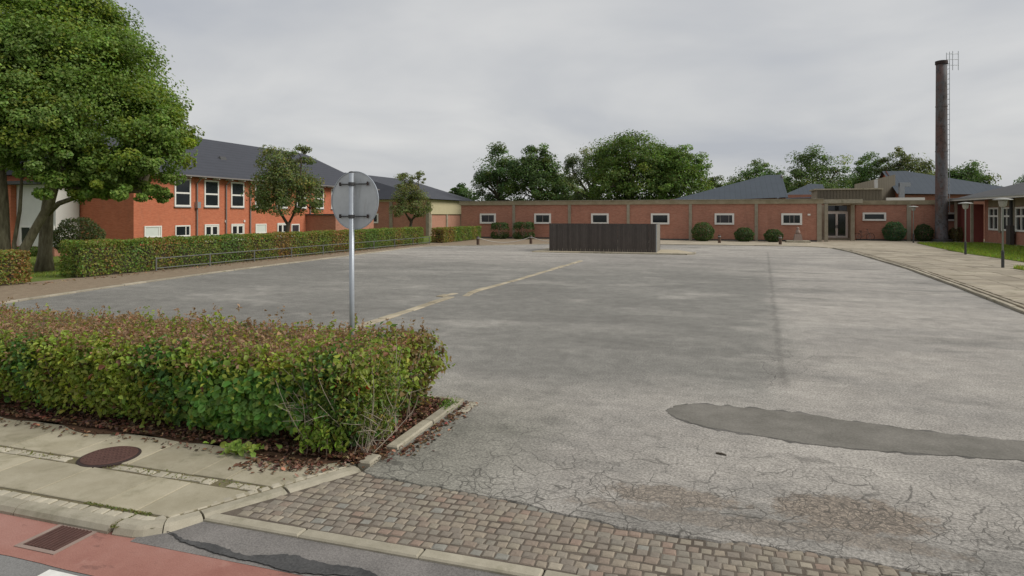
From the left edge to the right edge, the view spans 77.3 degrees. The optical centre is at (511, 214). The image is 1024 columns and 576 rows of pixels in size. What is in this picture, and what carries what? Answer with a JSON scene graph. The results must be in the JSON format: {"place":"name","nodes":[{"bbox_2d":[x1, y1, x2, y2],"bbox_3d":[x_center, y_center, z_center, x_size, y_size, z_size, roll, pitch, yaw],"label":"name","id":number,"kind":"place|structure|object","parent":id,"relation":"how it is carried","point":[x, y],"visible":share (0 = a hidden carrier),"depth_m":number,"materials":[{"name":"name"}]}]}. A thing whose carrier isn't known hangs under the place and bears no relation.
{"place":"outdoors","nodes":[
{"label":"outdoors","id":0,"kind":"place"},
{"bbox_2d":[21,255,71,278],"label":"grass","id":1,"kind":"structure","parent":0,"point":[43,273],"depth_m":30.29,"materials":[{"name":"green plant"}]},
{"bbox_2d":[0,546,155,575],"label":"road","id":2,"kind":"structure","parent":0,"point":[11,566],"depth_m":4.47,"materials":[{"name":"asphalt"}]},
{"bbox_2d":[38,569,76,575],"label":"lane marking","id":3,"kind":"object","parent":2,"relation":"on","point":[49,572],"visible":1,"depth_m":4.38,"materials":[{"name":"white paint"}]},
{"bbox_2d":[0,513,301,575],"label":"cycle lane","id":4,"kind":"structure","parent":2,"relation":"on","point":[101,554],"depth_m":4.59,"materials":[{"name":"asphalt"}]},
{"bbox_2d":[14,524,97,554],"bbox_3d":[-3.459,2.472,4.876,0.400,0.036,0.370,0,0,18],"label":"drain grate","id":5,"kind":"object","parent":4,"relation":"on","point":[56,539],"visible":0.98,"depth_m":4.85,"materials":[{"name":"metal"}]},
{"bbox_2d":[0,466,360,537],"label":"kerb","id":6,"kind":"structure","parent":2,"relation":"on","point":[100,523],"depth_m":5.15,"materials":[{"name":"concrete"}]},
{"bbox_2d":[0,417,358,528],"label":"sidewalk","id":7,"kind":"structure","parent":0,"point":[71,484],"depth_m":5.91,"materials":[{"name":"concrete"}]},
{"bbox_2d":[76,446,141,467],"bbox_3d":[-3.994,2.413,6.355,0.550,0.075,0.550,0,0,18],"label":"manhole cover","id":8,"kind":"object","parent":7,"relation":"on","point":[110,456],"visible":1,"depth_m":6.30,"materials":[{"name":"metal"}]},
{"bbox_2d":[1,446,261,528],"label":"joint weeds","id":9,"kind":"object","parent":7,"relation":"on","point":[122,509],"visible":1,"depth_m":5.33,"materials":[{"name":"green plant"}]},
{"bbox_2d":[0,363,448,463],"bbox_3d":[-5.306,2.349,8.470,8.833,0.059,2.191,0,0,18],"label":"leaf litter","id":10,"kind":"object","parent":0,"point":[349,454],"visible":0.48,"depth_m":7.13,"materials":[{"name":"plant"}]},
{"bbox_2d":[0,297,454,457],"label":"front hedge","id":11,"kind":"object","parent":10,"relation":"on","point":[235,379],"visible":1,"depth_m":7.08,"materials":[{"name":"green plant"}]},
{"bbox_2d":[0,401,477,479],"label":"leaf litter","id":12,"kind":"object","parent":10,"relation":"on","point":[386,455],"visible":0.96,"depth_m":6.37,"materials":[{"name":"plant"}]},
{"bbox_2d":[331,171,378,354],"bbox_3d":[-1.900,1.039,7.613,0.700,3.122,0.104,0,0,25],"label":"road sign","id":13,"kind":"object","parent":10,"relation":"on","point":[355,200],"visible":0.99,"depth_m":7.59,"materials":[{"name":"metal"}]},
{"bbox_2d":[430,395,458,411],"bbox_3d":[-0.755,2.330,7.958,0.320,0.139,0.494,0,0,36],"label":"weed tuft","id":14,"kind":"object","parent":10,"relation":"on","point":[447,401],"visible":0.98,"depth_m":7.93,"materials":[{"name":"green plant"}]},
{"bbox_2d":[16,236,433,282],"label":"lawn","id":15,"kind":"structure","parent":0,"point":[34,279],"depth_m":25.66,"materials":[{"name":"green plant"}]},
{"bbox_2d":[17,246,37,256],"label":"round bush","id":16,"kind":"object","parent":15,"relation":"on","point":[33,251],"visible":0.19,"depth_m":36.77,"materials":[{"name":"green plant"}]},
{"bbox_2d":[0,4,104,274],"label":"broadleaf tree","id":17,"kind":"object","parent":15,"relation":"on","point":[42,119],"visible":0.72,"depth_m":29.85,"materials":[{"name":"green plant"}]},
{"bbox_2d":[53,217,105,254],"bbox_3d":[-26.106,1.272,38.502,2.944,2.335,2.876,0,0,18],"label":"round bush","id":18,"kind":"object","parent":15,"relation":"on","point":[95,231],"visible":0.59,"depth_m":37.99,"materials":[{"name":"green plant"}]},
{"bbox_2d":[0,0,204,271],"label":"broadleaf tree","id":19,"kind":"object","parent":15,"relation":"on","point":[141,117],"visible":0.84,"depth_m":31.28,"materials":[{"name":"green plant"}]},
{"bbox_2d":[6,123,379,246],"bbox_3d":[-28.930,-2.075,64.379,15.500,10.550,35.000,0,0,18],"label":"two storey school","id":20,"kind":"object","parent":15,"relation":"on","point":[208,198],"visible":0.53,"depth_m":53.73,"materials":[{"name":"orange brick"}]},
{"bbox_2d":[143,226,162,238],"bbox_3d":[-26.800,1.295,47.822,0.160,0.950,1.650,0,0,18],"label":"garage door","id":21,"kind":"structure","parent":20,"relation":"in","point":[152,231],"depth_m":47.79,"materials":[{"name":"grey metal"}]},
{"bbox_2d":[175,225,189,236],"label":"window","id":22,"kind":"structure","parent":20,"relation":"in","point":[180,230],"depth_m":50.49,"materials":[{"name":"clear glass"}]},
{"bbox_2d":[174,178,191,207],"bbox_3d":[-25.958,-1.735,50.493,0.160,2.290,1.720,0,0,18],"label":"window","id":23,"kind":"structure","parent":20,"relation":"in","point":[182,192],"depth_m":50.49,"materials":[{"name":"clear glass"}]},
{"bbox_2d":[203,180,219,207],"bbox_3d":[-25.041,-1.735,53.402,0.160,2.290,1.720,0,0,18],"label":"window","id":24,"kind":"structure","parent":20,"relation":"in","point":[211,187],"depth_m":53.41,"materials":[{"name":"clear glass"}]},
{"bbox_2d":[204,224,218,235],"bbox_3d":[-25.050,1.900,53.405,0.140,2.240,1.600,0,0,18],"label":"door","id":25,"kind":"structure","parent":20,"relation":"in","point":[211,229],"depth_m":53.36,"materials":[{"name":"clear glass"}]},
{"bbox_2d":[230,182,244,207],"bbox_3d":[-24.124,-1.735,56.310,0.160,2.290,1.720,0,0,18],"label":"window","id":26,"kind":"structure","parent":20,"relation":"in","point":[237,201],"depth_m":56.32,"materials":[{"name":"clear glass"}]},
{"bbox_2d":[231,224,243,239],"bbox_3d":[-24.133,1.900,56.313,0.140,2.240,1.600,0,0,18],"label":"door","id":27,"kind":"structure","parent":20,"relation":"in","point":[235,228],"depth_m":56.27,"materials":[{"name":"clear glass"}]},
{"bbox_2d":[255,224,266,232],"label":"window","id":28,"kind":"structure","parent":20,"relation":"in","point":[259,228],"depth_m":59.21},
{"bbox_2d":[277,223,285,235],"bbox_3d":[-22.284,1.900,62.179,0.140,2.240,1.600,0,0,18],"label":"door","id":29,"kind":"structure","parent":20,"relation":"in","point":[281,227],"depth_m":62.06,"materials":[{"name":"clear glass"}]},
{"bbox_2d":[291,224,299,236],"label":"window","id":30,"kind":"structure","parent":20,"relation":"in","point":[294,227],"depth_m":64.13,"materials":[{"name":"clear glass"}]},
{"bbox_2d":[314,187,323,208],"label":"window","id":31,"kind":"structure","parent":20,"relation":"in","point":[321,191],"depth_m":68.38,"materials":[{"name":"clear glass"}]},
{"bbox_2d":[241,144,325,235],"bbox_3d":[-15.444,-1.087,43.911,4.656,7.638,5.133,0,0,37],"label":"tree","id":32,"kind":"object","parent":15,"relation":"on","point":[281,193],"visible":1,"depth_m":43.46,"materials":[{"name":"green plant"}]},
{"bbox_2d":[305,214,373,235],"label":"brick annex","id":33,"kind":"object","parent":15,"relation":"on","point":[315,222],"visible":0.18,"depth_m":65.34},
{"bbox_2d":[388,170,432,230],"bbox_3d":[-9.795,-0.788,61.795,3.911,7.034,3.984,0,0,18],"label":"tree","id":34,"kind":"object","parent":15,"relation":"on","point":[416,194],"visible":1,"depth_m":61.40,"materials":[{"name":"green plant"}]},
{"bbox_2d":[0,238,548,301],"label":"earth walkway","id":35,"kind":"structure","parent":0,"point":[22,290],"depth_m":25.72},
{"bbox_2d":[0,249,33,284],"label":"clipped hedge","id":36,"kind":"object","parent":35,"relation":"on","point":[9,270],"visible":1,"depth_m":21.98,"materials":[{"name":"green plant"}]},
{"bbox_2d":[29,244,423,284],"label":"leaf litter","id":37,"kind":"object","parent":35,"relation":"on","point":[214,265],"visible":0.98,"depth_m":28.93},
{"bbox_2d":[57,227,423,276],"bbox_3d":[-12.356,1.693,38.719,1.412,1.540,30.207,0,0,18],"label":"clipped hedge","id":38,"kind":"object","parent":35,"relation":"on","point":[119,257],"visible":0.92,"depth_m":30.24,"materials":[{"name":"green plant"}]},
{"bbox_2d":[155,237,429,270],"bbox_3d":[-10.954,2.150,40.084,0.064,0.700,27.334,0,0,18],"label":"rail fence","id":39,"kind":"object","parent":35,"relation":"on","point":[291,255],"visible":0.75,"depth_m":33.41,"materials":[{"name":"metal"}]},
{"bbox_2d":[430,226,481,242],"bbox_3d":[-4.984,1.729,59.037,1.454,1.468,9.394,0,0,18],"label":"clipped hedge","id":40,"kind":"object","parent":35,"relation":"on","point":[450,234],"visible":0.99,"depth_m":56.88,"materials":[{"name":"green plant"}]},
{"bbox_2d":[490,222,509,238],"bbox_3d":[-1.237,1.569,64.238,1.823,1.739,1.744,0,0,18],"label":"round bush","id":41,"kind":"object","parent":35,"relation":"on","point":[500,235],"visible":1,"depth_m":63.80,"materials":[{"name":"green plant"}]},
{"bbox_2d":[512,222,534,238],"bbox_3d":[1.191,1.530,63.597,2.156,1.818,2.097,0,0,18],"label":"round bush","id":42,"kind":"object","parent":35,"relation":"on","point":[528,227],"visible":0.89,"depth_m":63.06,"materials":[{"name":"green plant"}]},
{"bbox_2d":[131,519,506,575],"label":"drive apron","id":43,"kind":"object","parent":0,"point":[248,542],"visible":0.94,"depth_m":4.66,"materials":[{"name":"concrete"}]},
{"bbox_2d":[167,531,377,575],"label":"bitumen seam","id":44,"kind":"object","parent":43,"relation":"on","point":[295,563],"visible":1,"depth_m":4.50,"materials":[{"name":"asphalt"}]},
{"bbox_2d":[204,513,578,575],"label":"flush kerb","id":45,"kind":"structure","parent":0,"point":[475,563],"depth_m":4.64,"materials":[{"name":"concrete"}]},
{"bbox_2d":[0,243,832,463],"bbox_3d":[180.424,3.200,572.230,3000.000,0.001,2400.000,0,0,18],"label":"ground","id":46,"kind":"structure","parent":0,"point":[160,437],"depth_m":9.33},
{"bbox_2d":[7,180,78,256],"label":"building","id":47,"kind":"structure","parent":46,"relation":"on","point":[31,207],"depth_m":46.80,"materials":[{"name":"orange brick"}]},
{"bbox_2d":[20,226,30,244],"bbox_3d":[-35.563,1.530,46.832,1.150,1.500,0.100,0,0,18],"label":"window","id":48,"kind":"structure","parent":47,"relation":"in","point":[24,230],"depth_m":46.92,"materials":[{"name":"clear glass"}]},
{"bbox_2d":[368,175,472,235],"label":"sports hall","id":49,"kind":"structure","parent":46,"relation":"on","point":[446,210],"depth_m":93.17,"materials":[{"name":"brown brick"}]},
{"bbox_2d":[449,182,478,199],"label":"background tree","id":50,"kind":"object","parent":46,"relation":"on","point":[462,191],"visible":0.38,"depth_m":124.08,"materials":[{"name":"green plant"}]},
{"bbox_2d":[502,143,569,200],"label":"background tree","id":51,"kind":"object","parent":46,"relation":"on","point":[534,180],"visible":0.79,"depth_m":98.48,"materials":[{"name":"green plant"}]},
{"bbox_2d":[543,170,585,199],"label":"background tree","id":52,"kind":"object","parent":46,"relation":"on","point":[569,189],"visible":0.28,"depth_m":117.30,"materials":[{"name":"green plant"}]},
{"bbox_2d":[562,142,614,199],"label":"background tree","id":53,"kind":"object","parent":46,"relation":"on","point":[572,161],"visible":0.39,"depth_m":105.14,"materials":[{"name":"green plant"}]},
{"bbox_2d":[577,129,686,199],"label":"background tree","id":54,"kind":"object","parent":46,"relation":"on","point":[621,177],"visible":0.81,"depth_m":94.69,"materials":[{"name":"green plant"}]},
{"bbox_2d":[459,199,862,241],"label":"school wing","id":55,"kind":"structure","parent":46,"relation":"on","point":[814,220],"depth_m":60.93,"materials":[{"name":"brick"}]},
{"bbox_2d":[480,214,495,223],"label":"window","id":56,"kind":"structure","parent":55,"relation":"in","point":[483,217],"depth_m":66.24,"materials":[{"name":"black glass"}]},
{"bbox_2d":[534,213,550,223],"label":"window","id":57,"kind":"structure","parent":55,"relation":"in","point":[538,216],"depth_m":64.47,"materials":[{"name":"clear glass"}]},
{"bbox_2d":[591,213,608,223],"bbox_3d":[8.616,0.380,62.743,1.720,1.040,0.180,0,0,18],"label":"window","id":58,"kind":"structure","parent":55,"relation":"in","point":[600,218],"depth_m":62.75,"materials":[{"name":"black glass"}]},
{"bbox_2d":[651,213,668,223],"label":"window","id":59,"kind":"structure","parent":55,"relation":"in","point":[656,218],"depth_m":61.01,"materials":[{"name":"black glass"}]},
{"bbox_2d":[715,213,733,224],"bbox_3d":[19.660,0.380,59.261,1.720,1.040,0.180,0,0,18],"label":"window","id":60,"kind":"structure","parent":55,"relation":"in","point":[724,216],"depth_m":59.25,"materials":[{"name":"black glass"}]},
{"bbox_2d":[781,213,801,224],"bbox_3d":[25.134,0.380,57.535,1.720,1.040,0.180,0,0,18],"label":"window","id":61,"kind":"structure","parent":55,"relation":"in","point":[795,218],"depth_m":57.52,"materials":[{"name":"black glass"}]},
{"bbox_2d":[828,212,847,237],"bbox_3d":[31.852,0.955,62.778,1.950,2.550,0.140,0,0,18],"label":"door","id":62,"kind":"structure","parent":55,"relation":"in","point":[837,221],"depth_m":62.75,"materials":[{"name":"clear glass"}]},
{"bbox_2d":[638,144,713,199],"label":"background tree","id":63,"kind":"object","parent":46,"relation":"on","point":[690,173],"visible":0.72,"depth_m":92.69,"materials":[{"name":"green plant"}]},
{"bbox_2d":[705,175,731,189],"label":"background tree","id":64,"kind":"object","parent":46,"relation":"on","point":[716,180],"visible":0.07,"depth_m":134.53,"materials":[{"name":"green plant"}]},
{"bbox_2d":[722,176,744,184],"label":"background tree","id":65,"kind":"object","parent":46,"relation":"on","point":[729,180],"visible":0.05,"depth_m":140.55,"materials":[{"name":"green plant"}]},
{"bbox_2d":[727,158,792,192],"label":"background tree","id":66,"kind":"object","parent":46,"relation":"on","point":[748,174],"visible":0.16,"depth_m":126.54,"materials":[{"name":"green plant"}]},
{"bbox_2d":[776,170,805,189],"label":"background tree","id":67,"kind":"object","parent":46,"relation":"on","point":[783,173],"visible":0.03,"depth_m":148.01,"materials":[{"name":"green plant"}]},
{"bbox_2d":[783,144,852,204],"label":"background tree","id":68,"kind":"object","parent":46,"relation":"on","point":[801,174],"visible":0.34,"depth_m":120.53,"materials":[{"name":"green plant"}]},
{"bbox_2d":[823,173,861,187],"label":"background tree","id":69,"kind":"object","parent":46,"relation":"on","point":[847,178],"visible":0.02,"depth_m":135.72,"materials":[{"name":"green plant"}]},
{"bbox_2d":[847,151,889,187],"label":"background tree","id":70,"kind":"object","parent":46,"relation":"on","point":[862,172],"visible":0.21,"depth_m":123.66,"materials":[{"name":"green plant"}]},
{"bbox_2d":[831,200,969,240],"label":"school side wing","id":71,"kind":"structure","parent":46,"relation":"on","point":[874,217],"depth_m":59.38,"materials":[{"name":"brick"}]},
{"bbox_2d":[809,188,924,199],"bbox_3d":[36.275,-2.030,65.997,9.700,1.340,4.700,0,0,18],"label":"roof screen","id":72,"kind":"object","parent":71,"relation":"on","point":[858,193],"visible":0.77,"depth_m":65.00,"materials":[{"name":"wood"}]},
{"bbox_2d":[862,213,885,220],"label":"window","id":73,"kind":"structure","parent":71,"relation":"in","point":[865,216],"depth_m":59.83,"materials":[{"name":"black glass"}]},
{"bbox_2d":[948,212,953,220],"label":"window","id":74,"kind":"structure","parent":71,"relation":"in","point":[950,215],"depth_m":57.95,"materials":[{"name":"black glass"}]},
{"bbox_2d":[867,146,934,176],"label":"background tree","id":75,"kind":"object","parent":46,"relation":"on","point":[902,164],"visible":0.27,"depth_m":119.12,"materials":[{"name":"green plant"}]},
{"bbox_2d":[948,160,1000,185],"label":"background tree","id":76,"kind":"object","parent":46,"relation":"on","point":[968,173],"visible":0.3,"depth_m":116.63,"materials":[{"name":"green plant"}]},
{"bbox_2d":[948,182,1023,245],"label":"pavilion","id":77,"kind":"structure","parent":46,"relation":"on","point":[1013,221],"depth_m":51.88,"materials":[{"name":"brown brick"}]},
{"bbox_2d":[988,207,997,230],"bbox_3d":[39.051,0.325,51.857,0.140,1.850,1.900,0,0,18],"label":"window","id":78,"kind":"structure","parent":77,"relation":"in","point":[992,212],"depth_m":51.83,"materials":[{"name":"white glass"}]},
{"bbox_2d":[1001,207,1008,230],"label":"window","id":79,"kind":"structure","parent":77,"relation":"in","point":[1006,209],"depth_m":49.82,"materials":[{"name":"white glass"}]},
{"bbox_2d":[1015,207,1023,231],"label":"window","id":80,"kind":"structure","parent":77,"relation":"in","point":[1019,211],"depth_m":47.57,"materials":[{"name":"white glass"}]},
{"bbox_2d":[1013,174,1023,184],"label":"background tree","id":81,"kind":"object","parent":46,"relation":"on","point":[1019,181],"visible":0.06,"depth_m":119.27,"materials":[{"name":"green plant"}]},
{"bbox_2d":[468,141,528,200],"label":"background tree","id":82,"kind":"object","parent":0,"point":[497,178],"visible":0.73,"depth_m":103.27,"materials":[{"name":"green plant"}]},
{"bbox_2d":[0,244,1023,575],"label":"parking lot","id":83,"kind":"structure","parent":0,"point":[580,378],"depth_m":9.45,"materials":[{"name":"asphalt"}]},
{"bbox_2d":[0,244,828,303],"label":"lot kerb","id":84,"kind":"structure","parent":83,"relation":"on","point":[52,295],"depth_m":27.19,"materials":[{"name":"concrete"}]},
{"bbox_2d":[358,395,477,470],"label":"bed kerb","id":85,"kind":"structure","parent":83,"relation":"on","point":[409,435],"depth_m":7.04,"materials":[{"name":"concrete"}]},
{"bbox_2d":[331,260,581,332],"bbox_3d":[-0.735,2.532,21.734,0.867,0.336,24.597,0,0,19],"label":"divider strip","id":86,"kind":"object","parent":83,"relation":"on","point":[390,316],"visible":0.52,"depth_m":18.19,"materials":[{"name":"paint"}]},
{"bbox_2d":[532,248,695,254],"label":"traffic island","id":87,"kind":"structure","parent":83,"relation":"on","point":[668,252],"depth_m":39.99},
{"bbox_2d":[549,223,659,252],"bbox_3d":[6.198,1.459,42.447,6.935,1.808,3.162,0,0,18],"label":"bin enclosure","id":88,"kind":"object","parent":87,"relation":"on","point":[597,237],"visible":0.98,"depth_m":41.00,"materials":[{"name":"grey wood"}]},
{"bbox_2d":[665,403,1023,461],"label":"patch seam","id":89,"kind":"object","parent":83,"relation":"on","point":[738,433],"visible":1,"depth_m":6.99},
{"bbox_2d":[666,403,1023,459],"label":"asphalt patch","id":90,"kind":"object","parent":83,"relation":"on","point":[808,429],"visible":1,"depth_m":7.01,"materials":[{"name":"asphalt"}]},
{"bbox_2d":[8,0,1023,200],"label":"sky","id":91,"kind":"structure","parent":0,"point":[381,88],"materials":[{"name":"grey"}]},
{"bbox_2d":[220,471,933,575],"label":"sett paving","id":92,"kind":"structure","parent":0,"point":[361,504],"depth_m":4.81,"materials":[{"name":"stone"}]},
{"bbox_2d":[670,175,787,199],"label":"classroom block","id":93,"kind":"structure","parent":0,"point":[768,187],"depth_m":76.54,"materials":[{"name":"metal"}]},
{"bbox_2d":[660,240,838,247],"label":"walkway","id":94,"kind":"structure","parent":0,"point":[784,243],"depth_m":53.28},
{"bbox_2d":[691,222,714,240],"bbox_3d":[17.398,1.522,58.375,2.142,1.840,2.116,0,0,18],"label":"round bush","id":95,"kind":"object","parent":94,"relation":"on","point":[705,226],"visible":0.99,"depth_m":57.88,"materials":[{"name":"green plant"}]},
{"bbox_2d":[733,227,754,241],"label":"round bush","id":96,"kind":"object","parent":94,"relation":"on","point":[745,234],"visible":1,"depth_m":56.87,"materials":[{"name":"green plant"}]},
{"bbox_2d":[763,229,783,241],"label":"round bush","id":97,"kind":"object","parent":94,"relation":"on","point":[771,235],"visible":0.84,"depth_m":55.90,"materials":[{"name":"green plant"}]},
{"bbox_2d":[785,227,810,242],"bbox_3d":[24.791,1.775,55.515,1.900,1.450,1.200,0,0,18],"label":"stone sculpture","id":98,"kind":"object","parent":94,"relation":"on","point":[797,238],"visible":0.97,"depth_m":55.19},
{"bbox_2d":[785,184,824,204],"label":"classroom block","id":99,"kind":"structure","parent":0,"point":[803,192],"depth_m":90.18,"materials":[{"name":"metal"}]},
{"bbox_2d":[820,240,961,250],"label":"forecourt","id":100,"kind":"structure","parent":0,"point":[874,244],"depth_m":51.39,"materials":[{"name":"concrete"}]},
{"bbox_2d":[855,229,874,240],"bbox_3d":[32.711,1.853,59.518,1.818,1.093,0.571,0,0,18],"label":"bicycle","id":101,"kind":"object","parent":100,"relation":"on","point":[866,235],"visible":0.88,"depth_m":59.43,"materials":[{"name":"black metal"}]},
{"bbox_2d":[881,221,906,240],"bbox_3d":[34.870,1.496,58.415,2.087,1.884,2.076,0,0,18],"label":"round bush","id":102,"kind":"object","parent":100,"relation":"on","point":[894,230],"visible":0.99,"depth_m":57.99,"materials":[{"name":"green plant"}]},
{"bbox_2d":[914,224,933,240],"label":"round bush","id":103,"kind":"object","parent":100,"relation":"on","point":[918,230],"visible":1,"depth_m":57.16,"materials":[{"name":"green plant"}]},
{"bbox_2d":[948,227,963,241],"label":"round bush","id":104,"kind":"object","parent":100,"relation":"on","point":[952,231],"visible":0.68,"depth_m":56.58,"materials":[{"name":"green plant"}]},
{"bbox_2d":[854,171,1002,238],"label":"classroom block","id":105,"kind":"structure","parent":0,"point":[900,184],"depth_m":76.12,"materials":[{"name":"metal"}]},
{"bbox_2d":[842,239,1023,304],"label":"walkway","id":106,"kind":"structure","parent":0,"point":[988,274],"depth_m":28.88,"materials":[{"name":"concrete"}]},
{"bbox_2d":[909,206,917,242],"bbox_3d":[34.370,0.865,54.801,0.760,3.270,0.760,0,0,18],"label":"path lamp","id":107,"kind":"object","parent":106,"relation":"on","point":[913,208],"visible":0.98,"depth_m":54.75,"materials":[{"name":"metal"}]},
{"bbox_2d":[833,248,1023,313],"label":"walkway kerb","id":108,"kind":"structure","parent":106,"relation":"on","point":[1009,304],"depth_m":21.41,"materials":[{"name":"concrete"}]},
{"bbox_2d":[930,51,958,241],"bbox_3d":[38.575,-6.050,56.936,2.337,17.100,1.700,0,0,18],"label":"chimney","id":109,"kind":"object","parent":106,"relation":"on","point":[941,169],"visible":1,"depth_m":56.68,"materials":[{"name":"metal"}]},
{"bbox_2d":[958,202,972,254],"bbox_3d":[27.205,0.865,38.396,0.760,3.270,0.760,0,0,18],"label":"path lamp","id":110,"kind":"object","parent":106,"relation":"on","point":[965,205],"visible":0.97,"depth_m":38.35,"materials":[{"name":"metal"}]},
{"bbox_2d":[992,198,1012,267],"bbox_3d":[22.080,0.865,28.793,0.760,3.270,0.760,0,0,18],"label":"path lamp","id":111,"kind":"object","parent":106,"relation":"on","point":[1002,202],"visible":0.99,"depth_m":28.75,"materials":[{"name":"metal"}]},
{"bbox_2d":[917,243,1023,261],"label":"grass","id":112,"kind":"structure","parent":0,"point":[967,253],"depth_m":40.77,"materials":[{"name":"green plant"}]},
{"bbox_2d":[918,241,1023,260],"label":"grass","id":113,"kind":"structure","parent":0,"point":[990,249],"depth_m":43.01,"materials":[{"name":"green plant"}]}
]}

